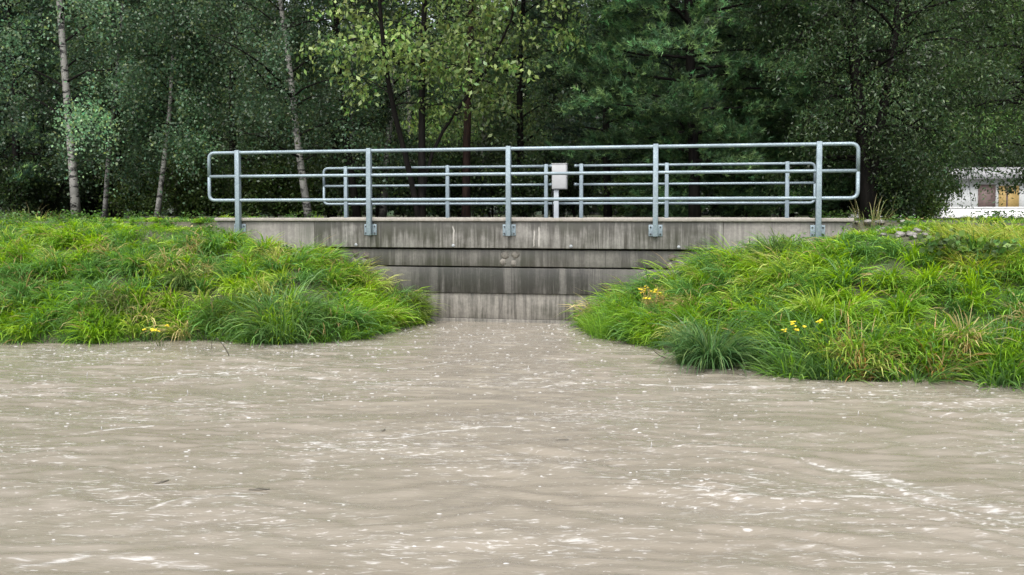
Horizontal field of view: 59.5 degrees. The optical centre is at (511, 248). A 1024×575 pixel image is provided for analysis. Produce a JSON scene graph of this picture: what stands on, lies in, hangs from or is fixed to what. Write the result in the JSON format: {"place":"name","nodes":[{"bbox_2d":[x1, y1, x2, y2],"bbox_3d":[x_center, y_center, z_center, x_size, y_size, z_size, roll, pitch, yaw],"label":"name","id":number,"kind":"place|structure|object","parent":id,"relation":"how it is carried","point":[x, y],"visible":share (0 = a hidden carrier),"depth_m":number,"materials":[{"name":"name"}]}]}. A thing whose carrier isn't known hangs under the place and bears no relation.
{"place":"outdoors","nodes":[
{"label":"outdoors","id":0,"kind":"place"},
{"bbox_2d":[0,209,439,346],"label":"bank grass","id":1,"kind":"structure","parent":0,"point":[25,301],"depth_m":12.31,"materials":[{"name":"plant"}]},
{"bbox_2d":[0,321,1023,574],"bbox_3d":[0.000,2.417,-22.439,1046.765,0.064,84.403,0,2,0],"label":"water","id":2,"kind":"structure","parent":0,"point":[816,483],"depth_m":5.80,"materials":[{"name":"liquid"}]},
{"bbox_2d":[2,323,1019,571],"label":"raindrop splashes","id":3,"kind":"object","parent":2,"relation":"on","point":[428,405],"visible":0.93,"depth_m":8.08,"materials":[{"name":"liquid"}]},
{"bbox_2d":[659,318,717,364],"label":"sedge tussock","id":4,"kind":"object","parent":2,"relation":"in","point":[680,359],"visible":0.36,"depth_m":9.56,"materials":[{"name":"green plant"}]},
{"bbox_2d":[642,307,781,376],"bbox_3d":[2.150,1.027,9.533,1.614,0.752,1.636,0,2,0],"label":"sedge tussock","id":5,"kind":"object","parent":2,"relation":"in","point":[714,354],"visible":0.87,"depth_m":9.32,"materials":[{"name":"green plant"}]},
{"bbox_2d":[0,194,1023,383],"bbox_3d":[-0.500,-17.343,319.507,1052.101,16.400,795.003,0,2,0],"label":"ground","id":6,"kind":"structure","parent":0,"point":[855,226],"depth_m":12.08,"materials":[{"name":"plant"}]},
{"bbox_2d":[0,18,57,210],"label":"deciduous tree","id":7,"kind":"object","parent":6,"relation":"on","point":[8,140],"visible":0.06,"depth_m":26.09,"materials":[{"name":"green plant"}]},
{"bbox_2d":[0,0,62,184],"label":"conifer tree","id":8,"kind":"object","parent":6,"relation":"on","point":[15,13],"visible":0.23,"depth_m":24.83,"materials":[{"name":"green plant"}]},
{"bbox_2d":[0,153,63,216],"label":"shrub","id":9,"kind":"object","parent":6,"relation":"on","point":[7,192],"visible":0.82,"depth_m":23.66,"materials":[{"name":"green plant"}]},
{"bbox_2d":[0,0,107,216],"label":"conifer tree","id":10,"kind":"object","parent":6,"relation":"on","point":[7,151],"visible":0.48,"depth_m":23.75,"materials":[{"name":"green plant"}]},
{"bbox_2d":[0,0,107,216],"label":"conifer tree","id":11,"kind":"object","parent":6,"relation":"on","point":[43,128],"visible":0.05,"depth_m":29.95,"materials":[{"name":"green plant"}]},
{"bbox_2d":[5,131,114,216],"bbox_3d":[-12.762,-2.022,25.091,2.763,2.560,2.887,-1,2,-33],"label":"shrub","id":12,"kind":"object","parent":6,"relation":"on","point":[54,204],"visible":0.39,"depth_m":25.05,"materials":[{"name":"green plant"}]},
{"bbox_2d":[17,2,151,217],"bbox_3d":[-17.240,-9.816,36.349,6.580,17.550,6.778,0,2,2],"label":"deciduous tree","id":13,"kind":"object","parent":6,"relation":"on","point":[58,72],"visible":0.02,"depth_m":36.14,"materials":[{"name":"green plant"}]},
{"bbox_2d":[39,143,132,217],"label":"shrub","id":14,"kind":"object","parent":6,"relation":"on","point":[92,205],"visible":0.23,"depth_m":26.89,"materials":[{"name":"green plant"}]},
{"bbox_2d":[0,0,181,218],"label":"birch tree","id":15,"kind":"object","parent":6,"relation":"on","point":[93,105],"visible":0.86,"depth_m":20.19,"materials":[{"name":"green plant"}]},
{"bbox_2d":[11,0,182,216],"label":"deciduous tree","id":16,"kind":"object","parent":6,"relation":"on","point":[54,76],"visible":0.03,"depth_m":30.48,"materials":[{"name":"green plant"}]},
{"bbox_2d":[11,0,196,217],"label":"birch tree","id":17,"kind":"object","parent":6,"relation":"on","point":[115,49],"visible":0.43,"depth_m":21.29,"materials":[{"name":"green plant"}]},
{"bbox_2d":[2,0,222,218],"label":"deciduous tree","id":18,"kind":"object","parent":6,"relation":"on","point":[114,213],"visible":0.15,"depth_m":24.92,"materials":[{"name":"green plant"}]},
{"bbox_2d":[76,276,164,319],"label":"grass tussock","id":19,"kind":"object","parent":6,"relation":"on","point":[123,299],"depth_m":11.57,"materials":[{"name":"plant"}]},
{"bbox_2d":[82,158,171,217],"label":"shrub","id":20,"kind":"object","parent":6,"relation":"on","point":[136,201],"visible":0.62,"depth_m":24.28,"materials":[{"name":"green plant"}]},
{"bbox_2d":[106,0,234,218],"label":"birch tree","id":21,"kind":"object","parent":6,"relation":"on","point":[185,139],"visible":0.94,"depth_m":20.46,"materials":[{"name":"green plant"}]},
{"bbox_2d":[84,0,260,217],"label":"deciduous tree","id":22,"kind":"object","parent":6,"relation":"on","point":[239,148],"visible":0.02,"depth_m":31.49,"materials":[{"name":"green plant"}]},
{"bbox_2d":[149,260,212,291],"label":"grass tussock","id":23,"kind":"object","parent":6,"relation":"on","point":[178,283],"depth_m":12.21,"materials":[{"name":"plant"}]},
{"bbox_2d":[145,153,231,217],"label":"shrub","id":24,"kind":"object","parent":6,"relation":"on","point":[194,201],"visible":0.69,"depth_m":23.65,"materials":[{"name":"green plant"}]},
{"bbox_2d":[122,2,269,217],"bbox_3d":[-13.763,-8.886,36.662,7.167,15.638,6.958,-2,3,-39],"label":"deciduous tree","id":25,"kind":"object","parent":6,"relation":"on","point":[198,119],"visible":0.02,"depth_m":36.95,"materials":[{"name":"green plant"}]},
{"bbox_2d":[174,284,265,330],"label":"grass tussock","id":26,"kind":"object","parent":6,"relation":"on","point":[222,310],"depth_m":11.58,"materials":[{"name":"plant"}]},
{"bbox_2d":[182,148,259,217],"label":"shrub","id":27,"kind":"object","parent":6,"relation":"on","point":[220,184],"visible":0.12,"depth_m":24.61,"materials":[{"name":"green plant"}]},
{"bbox_2d":[184,0,289,215],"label":"deciduous tree","id":28,"kind":"object","parent":6,"relation":"on","point":[242,106],"visible":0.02,"depth_m":45.56,"materials":[{"name":"green plant"}]},
{"bbox_2d":[135,0,349,217],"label":"deciduous tree","id":29,"kind":"object","parent":6,"relation":"on","point":[233,144],"visible":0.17,"depth_m":26.04,"materials":[{"name":"green plant"}]},
{"bbox_2d":[211,160,286,217],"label":"shrub","id":30,"kind":"object","parent":6,"relation":"on","point":[252,188],"visible":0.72,"depth_m":22.83,"materials":[{"name":"green plant"}]},
{"bbox_2d":[230,154,316,217],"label":"shrub","id":31,"kind":"object","parent":6,"relation":"on","point":[283,192],"visible":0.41,"depth_m":23.99,"materials":[{"name":"green plant"}]},
{"bbox_2d":[207,267,353,347],"bbox_3d":[-2.946,0.756,11.404,1.872,0.988,1.840,0,2,0],"label":"sedge tussock","id":32,"kind":"object","parent":6,"relation":"on","point":[283,325],"visible":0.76,"depth_m":11.26,"materials":[{"name":"green plant"}]},
{"bbox_2d":[241,130,335,217],"bbox_3d":[-6.616,-2.188,26.889,2.993,2.773,3.128,0,2,-5],"label":"shrub","id":33,"kind":"object","parent":6,"relation":"on","point":[273,157],"visible":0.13,"depth_m":25.92,"materials":[{"name":"green plant"}]},
{"bbox_2d":[218,0,371,217],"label":"deciduous tree","id":34,"kind":"object","parent":6,"relation":"on","point":[283,130],"visible":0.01,"depth_m":35.34,"materials":[{"name":"green plant"}]},
{"bbox_2d":[148,0,448,217],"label":"birch tree","id":35,"kind":"object","parent":6,"relation":"on","point":[270,46],"visible":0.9,"depth_m":19.86,"materials":[{"name":"green plant"}]},
{"bbox_2d":[223,0,415,217],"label":"deciduous tree","id":36,"kind":"object","parent":6,"relation":"on","point":[339,148],"visible":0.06,"depth_m":28.55,"materials":[{"name":"green plant"}]},
{"bbox_2d":[286,153,375,216],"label":"shrub","id":37,"kind":"object","parent":6,"relation":"on","point":[313,193],"visible":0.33,"depth_m":23.66,"materials":[{"name":"green plant"}]},
{"bbox_2d":[309,146,389,216],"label":"shrub","id":38,"kind":"object","parent":6,"relation":"on","point":[340,181],"visible":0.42,"depth_m":21.95,"materials":[{"name":"green plant"}]},
{"bbox_2d":[267,0,432,216],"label":"deciduous tree","id":39,"kind":"object","parent":6,"relation":"on","point":[398,99],"visible":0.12,"depth_m":25.00,"materials":[{"name":"green plant"}]},
{"bbox_2d":[265,0,438,216],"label":"deciduous tree","id":40,"kind":"object","parent":6,"relation":"on","point":[356,210],"visible":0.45,"depth_m":21.24,"materials":[{"name":"green plant"}]},
{"bbox_2d":[309,2,443,216],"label":"deciduous tree","id":41,"kind":"object","parent":6,"relation":"on","point":[376,207],"visible":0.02,"depth_m":45.65,"materials":[{"name":"green plant"}]},
{"bbox_2d":[297,0,477,216],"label":"birch tree","id":42,"kind":"object","parent":6,"relation":"on","point":[389,120],"visible":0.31,"depth_m":22.64,"materials":[{"name":"green plant"}]},
{"bbox_2d":[354,140,451,216],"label":"shrub","id":43,"kind":"object","parent":6,"relation":"on","point":[403,192],"visible":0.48,"depth_m":22.44,"materials":[{"name":"green plant"}]},
{"bbox_2d":[376,282,448,321],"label":"sedge tussock","id":44,"kind":"object","parent":6,"relation":"on","point":[423,305],"visible":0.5,"depth_m":13.21,"materials":[{"name":"green plant"}]},
{"bbox_2d":[358,0,467,216],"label":"deciduous tree","id":45,"kind":"object","parent":6,"relation":"on","point":[431,133],"visible":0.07,"depth_m":37.65,"materials":[{"name":"green plant"}]},
{"bbox_2d":[394,147,483,216],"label":"shrub","id":46,"kind":"object","parent":6,"relation":"on","point":[440,210],"visible":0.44,"depth_m":23.45,"materials":[{"name":"green plant"}]},
{"bbox_2d":[295,0,590,216],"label":"broadleaf tree","id":47,"kind":"object","parent":6,"relation":"on","point":[422,64],"visible":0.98,"depth_m":17.98,"materials":[{"name":"green plant"}]},
{"bbox_2d":[397,0,535,216],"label":"deciduous tree","id":48,"kind":"object","parent":6,"relation":"on","point":[427,142],"visible":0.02,"depth_m":43.38,"materials":[{"name":"green plant"}]},
{"bbox_2d":[461,0,473,216],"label":"pine tree","id":49,"kind":"object","parent":6,"relation":"on","point":[465,210],"visible":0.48,"depth_m":20.86,"materials":[{"name":"brown plant"}]},
{"bbox_2d":[431,130,519,216],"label":"shrub","id":50,"kind":"object","parent":6,"relation":"on","point":[458,161],"visible":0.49,"depth_m":23.51,"materials":[{"name":"green plant"}]},
{"bbox_2d":[417,0,547,216],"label":"deciduous tree","id":51,"kind":"object","parent":6,"relation":"on","point":[457,123],"visible":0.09,"depth_m":34.78,"materials":[{"name":"green plant"}]},
{"bbox_2d":[405,0,566,216],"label":"deciduous tree","id":52,"kind":"object","parent":6,"relation":"on","point":[474,137],"visible":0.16,"depth_m":29.63,"materials":[{"name":"green plant"}]},
{"bbox_2d":[0,0,1023,215],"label":"distant forest","id":53,"kind":"object","parent":6,"relation":"on","point":[595,208],"visible":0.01,"depth_m":84.76,"materials":[{"name":"green plant"}]},
{"bbox_2d":[470,142,577,216],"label":"shrub","id":54,"kind":"object","parent":6,"relation":"on","point":[523,210],"visible":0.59,"depth_m":23.30,"materials":[{"name":"green plant"}]},
{"bbox_2d":[412,0,637,214],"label":"deciduous tree","id":55,"kind":"object","parent":6,"relation":"on","point":[519,132],"visible":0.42,"depth_m":24.43,"materials":[{"name":"green plant"}]},
{"bbox_2d":[214,217,853,323],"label":"concrete bridge","id":56,"kind":"structure","parent":6,"relation":"on","point":[527,284],"depth_m":13.35,"materials":[{"name":"concrete"}]},
{"bbox_2d":[207,141,859,236],"bbox_3d":[-0.021,-0.839,13.194,9.732,1.320,0.102,0,2,11],"label":"bridge railing","id":57,"kind":"object","parent":56,"relation":"attached to","point":[655,229],"visible":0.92,"depth_m":13.10,"materials":[{"name":"metal"}]},
{"bbox_2d":[551,163,567,217],"bbox_3d":[0.929,-1.113,17.559,0.325,1.087,0.200,0,2,11],"label":"control box","id":58,"kind":"object","parent":56,"relation":"on","point":[559,182],"visible":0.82,"depth_m":17.46,"materials":[{"name":"paint"}]},
{"bbox_2d":[553,165,565,187],"bbox_3d":[0.918,-1.395,17.455,0.256,0.453,0.008,0,2,11],"label":"door","id":59,"kind":"structure","parent":58,"relation":"in","point":[559,181],"depth_m":17.45,"materials":[{"name":"metal"}]},
{"bbox_2d":[323,161,815,217],"bbox_3d":[0.878,-1.006,17.777,9.852,1.320,0.084,0,2,11],"label":"bridge railing","id":60,"kind":"object","parent":56,"relation":"on","point":[580,184],"visible":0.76,"depth_m":17.64,"materials":[{"name":"metal"}]},
{"bbox_2d":[488,0,618,216],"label":"deciduous tree","id":61,"kind":"object","parent":6,"relation":"on","point":[552,214],"visible":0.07,"depth_m":44.63,"materials":[{"name":"green plant"}]},
{"bbox_2d":[478,0,652,216],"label":"conifer tree","id":62,"kind":"object","parent":6,"relation":"on","point":[588,29],"visible":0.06,"depth_m":31.75,"materials":[{"name":"green plant"}]},
{"bbox_2d":[533,133,630,216],"bbox_3d":[1.834,-1.934,24.667,2.887,2.560,2.763,1,2,27],"label":"shrub","id":63,"kind":"object","parent":6,"relation":"on","point":[572,191],"visible":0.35,"depth_m":24.56,"materials":[{"name":"green plant"}]},
{"bbox_2d":[575,294,638,338],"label":"grass tussock","id":64,"kind":"object","parent":6,"relation":"on","point":[592,332],"depth_m":11.69,"materials":[{"name":"plant"}]},
{"bbox_2d":[523,0,717,216],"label":"pine tree","id":65,"kind":"object","parent":6,"relation":"on","point":[607,209],"visible":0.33,"depth_m":22.34,"materials":[{"name":"green plant"}]},
{"bbox_2d":[552,0,704,196],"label":"conifer tree","id":66,"kind":"object","parent":6,"relation":"on","point":[597,123],"visible":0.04,"depth_m":36.45,"materials":[{"name":"green plant"}]},
{"bbox_2d":[595,168,663,216],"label":"shrub","id":67,"kind":"object","parent":6,"relation":"on","point":[619,208],"visible":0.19,"depth_m":22.51,"materials":[{"name":"green plant"}]},
{"bbox_2d":[636,284,678,312],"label":"yellow wildflower","id":68,"kind":"object","parent":6,"relation":"on","point":[645,298],"visible":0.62,"depth_m":11.42,"materials":[{"name":"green plant"}]},
{"bbox_2d":[609,106,721,216],"bbox_3d":[3.373,-1.834,19.735,2.531,2.775,2.392,1,2,21],"label":"young pine tree","id":69,"kind":"object","parent":6,"relation":"on","point":[670,155],"visible":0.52,"depth_m":19.50,"materials":[{"name":"green plant"}]},
{"bbox_2d":[586,0,764,195],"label":"conifer tree","id":70,"kind":"object","parent":6,"relation":"on","point":[670,66],"visible":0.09,"depth_m":27.87,"materials":[{"name":"green plant"}]},
{"bbox_2d":[612,0,748,194],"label":"deciduous tree","id":71,"kind":"object","parent":6,"relation":"on","point":[705,25],"visible":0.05,"depth_m":31.11,"materials":[{"name":"green plant"}]},
{"bbox_2d":[534,0,855,216],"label":"pine tree","id":72,"kind":"object","parent":6,"relation":"on","point":[674,95],"visible":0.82,"depth_m":18.36,"materials":[{"name":"green plant"}]},
{"bbox_2d":[700,152,764,216],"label":"shrub","id":73,"kind":"object","parent":6,"relation":"on","point":[715,192],"visible":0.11,"depth_m":22.90,"materials":[{"name":"green plant"}]},
{"bbox_2d":[684,78,802,216],"bbox_3d":[5.210,-2.156,20.284,2.774,3.378,2.075,0,2,0],"label":"young pine tree","id":74,"kind":"object","parent":6,"relation":"on","point":[732,191],"visible":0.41,"depth_m":19.92,"materials":[{"name":"green plant"}]},
{"bbox_2d":[652,1,870,208],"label":"deciduous tree","id":75,"kind":"object","parent":6,"relation":"on","point":[765,56],"visible":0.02,"depth_m":36.66,"materials":[{"name":"green plant"}]},
{"bbox_2d":[738,142,799,216],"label":"shrub","id":76,"kind":"object","parent":6,"relation":"on","point":[776,206],"visible":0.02,"depth_m":23.67,"materials":[{"name":"green plant"}]},
{"bbox_2d":[733,227,817,269],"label":"grass tussock","id":77,"kind":"object","parent":6,"relation":"on","point":[775,245],"depth_m":11.42,"materials":[{"name":"plant"}]},
{"bbox_2d":[709,0,852,216],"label":"conifer tree","id":78,"kind":"object","parent":6,"relation":"on","point":[766,61],"visible":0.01,"depth_m":26.72,"materials":[{"name":"green plant"}]},
{"bbox_2d":[710,0,870,216],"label":"conifer tree","id":79,"kind":"object","parent":6,"relation":"on","point":[780,213],"depth_m":32.00,"materials":[{"name":"green plant"}]},
{"bbox_2d":[558,208,1023,388],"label":"bank grass","id":80,"kind":"structure","parent":6,"relation":"on","point":[776,278],"depth_m":10.02,"materials":[{"name":"plant"}]},
{"bbox_2d":[729,304,864,381],"bbox_3d":[2.844,0.963,9.004,1.384,0.749,1.382,0,2,0],"label":"reed clump","id":81,"kind":"object","parent":6,"relation":"on","point":[799,371],"visible":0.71,"depth_m":8.94,"materials":[{"name":"green plant"}]},
{"bbox_2d":[766,115,855,217],"bbox_3d":[6.858,-1.902,20.455,2.392,2.714,2.233,-1,2,-32],"label":"young pine tree","id":82,"kind":"object","parent":6,"relation":"on","point":[843,187],"visible":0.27,"depth_m":20.20,"materials":[{"name":"green plant"}]},
{"bbox_2d":[716,0,915,216],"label":"pine tree","id":83,"kind":"object","parent":6,"relation":"on","point":[837,54],"visible":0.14,"depth_m":21.09,"materials":[{"name":"green plant"}]},
{"bbox_2d":[766,301,909,385],"bbox_3d":[3.210,0.956,8.829,1.314,0.829,1.322,2,3,42],"label":"reed clump","id":84,"kind":"object","parent":6,"relation":"on","point":[831,370],"visible":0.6,"depth_m":8.75,"materials":[{"name":"green plant"}]},
{"bbox_2d":[825,134,896,216],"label":"shrub","id":85,"kind":"object","parent":6,"relation":"on","point":[845,204],"visible":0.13,"depth_m":20.83,"materials":[{"name":"green plant"}]},
{"bbox_2d":[818,311,921,381],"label":"dry stalk clump","id":86,"kind":"object","parent":6,"relation":"on","point":[859,362],"visible":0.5,"depth_m":8.76,"materials":[{"name":"green plant"}]},
{"bbox_2d":[717,0,1023,219],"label":"willow tree","id":87,"kind":"object","parent":6,"relation":"on","point":[877,143],"visible":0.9,"depth_m":17.25,"materials":[{"name":"green plant"}]},
{"bbox_2d":[845,197,896,230],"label":"seeding grass","id":88,"kind":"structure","parent":6,"relation":"on","point":[872,221],"depth_m":12.50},
{"bbox_2d":[803,0,943,195],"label":"deciduous tree","id":89,"kind":"object","parent":6,"relation":"on","point":[885,36],"visible":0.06,"depth_m":36.91,"materials":[{"name":"green plant"}]},
{"bbox_2d":[816,1,936,169],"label":"deciduous tree","id":90,"kind":"object","parent":6,"relation":"on","point":[893,83],"visible":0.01,"depth_m":44.57,"materials":[{"name":"green plant"}]},
{"bbox_2d":[745,0,1023,219],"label":"willow tree","id":91,"kind":"object","parent":6,"relation":"on","point":[905,41],"visible":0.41,"depth_m":18.37,"materials":[{"name":"green plant"}]},
{"bbox_2d":[847,164,945,218],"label":"shrub","id":92,"kind":"object","parent":6,"relation":"on","point":[882,203],"visible":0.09,"depth_m":20.22,"materials":[{"name":"green plant"}]},
{"bbox_2d":[868,147,946,219],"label":"shrub","id":93,"kind":"object","parent":6,"relation":"on","point":[913,192],"visible":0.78,"depth_m":17.81,"materials":[{"name":"green plant"}]},
{"bbox_2d":[841,309,977,392],"bbox_3d":[3.916,0.983,8.753,1.271,0.739,1.378,2,3,39],"label":"reed clump","id":94,"kind":"object","parent":6,"relation":"on","point":[905,377],"visible":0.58,"depth_m":8.60,"materials":[{"name":"green plant"}]},
{"bbox_2d":[834,0,1019,193],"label":"deciduous tree","id":95,"kind":"object","parent":6,"relation":"on","point":[931,135],"visible":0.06,"depth_m":49.71,"materials":[{"name":"green plant"}]},
{"bbox_2d":[902,176,965,219],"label":"shrub","id":96,"kind":"object","parent":6,"relation":"on","point":[938,208],"visible":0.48,"depth_m":18.36,"materials":[{"name":"green plant"}]},
{"bbox_2d":[847,167,1023,206],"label":"white building","id":97,"kind":"structure","parent":6,"relation":"on","point":[1017,201],"depth_m":66.37,"materials":[{"name":"grey tile"}]},
{"bbox_2d":[848,207,1023,217],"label":"white wall","id":98,"kind":"structure","parent":6,"relation":"on","point":[957,211],"depth_m":41.85,"materials":[{"name":"paint"}]},
{"bbox_2d":[891,311,994,379],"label":"dry stalk clump","id":99,"kind":"object","parent":6,"relation":"on","point":[956,365],"visible":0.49,"depth_m":8.66,"materials":[{"name":"green plant"}]},
{"bbox_2d":[867,0,1023,192],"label":"willow tree","id":100,"kind":"object","parent":6,"relation":"on","point":[1008,156],"visible":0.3,"depth_m":23.44,"materials":[{"name":"green plant"}]},
{"bbox_2d":[908,228,1023,265],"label":"bramble bush","id":101,"kind":"object","parent":6,"relation":"on","point":[936,244],"visible":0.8,"depth_m":10.08,"materials":[{"name":"green plant"}]},
{"bbox_2d":[913,0,1023,174],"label":"willow tree","id":102,"kind":"object","parent":6,"relation":"on","point":[1015,98],"visible":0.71,"depth_m":17.55,"materials":[{"name":"green plant"}]},
{"bbox_2d":[919,212,1023,257],"bbox_3d":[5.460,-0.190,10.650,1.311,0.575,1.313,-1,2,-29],"label":"tall grass","id":103,"kind":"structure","parent":6,"relation":"on","point":[941,229],"depth_m":10.69,"materials":[{"name":"plant"}]},
{"bbox_2d":[924,307,1023,391],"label":"reed clump","id":104,"kind":"object","parent":6,"relation":"on","point":[988,381],"visible":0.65,"depth_m":8.49,"materials":[{"name":"green plant"}]},
{"bbox_2d":[934,219,1023,285],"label":"tall grass","id":105,"kind":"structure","parent":6,"relation":"on","point":[1001,261],"depth_m":9.97,"materials":[{"name":"plant"}]},
{"bbox_2d":[972,16,1023,195],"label":"deciduous tree","id":106,"kind":"object","parent":6,"relation":"on","point":[1009,191],"visible":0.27,"depth_m":54.85,"materials":[{"name":"green plant"}]},
{"bbox_2d":[0,209,1023,220],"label":"verge grass","id":107,"kind":"structure","parent":0,"point":[828,216],"depth_m":18.83,"materials":[{"name":"plant"}]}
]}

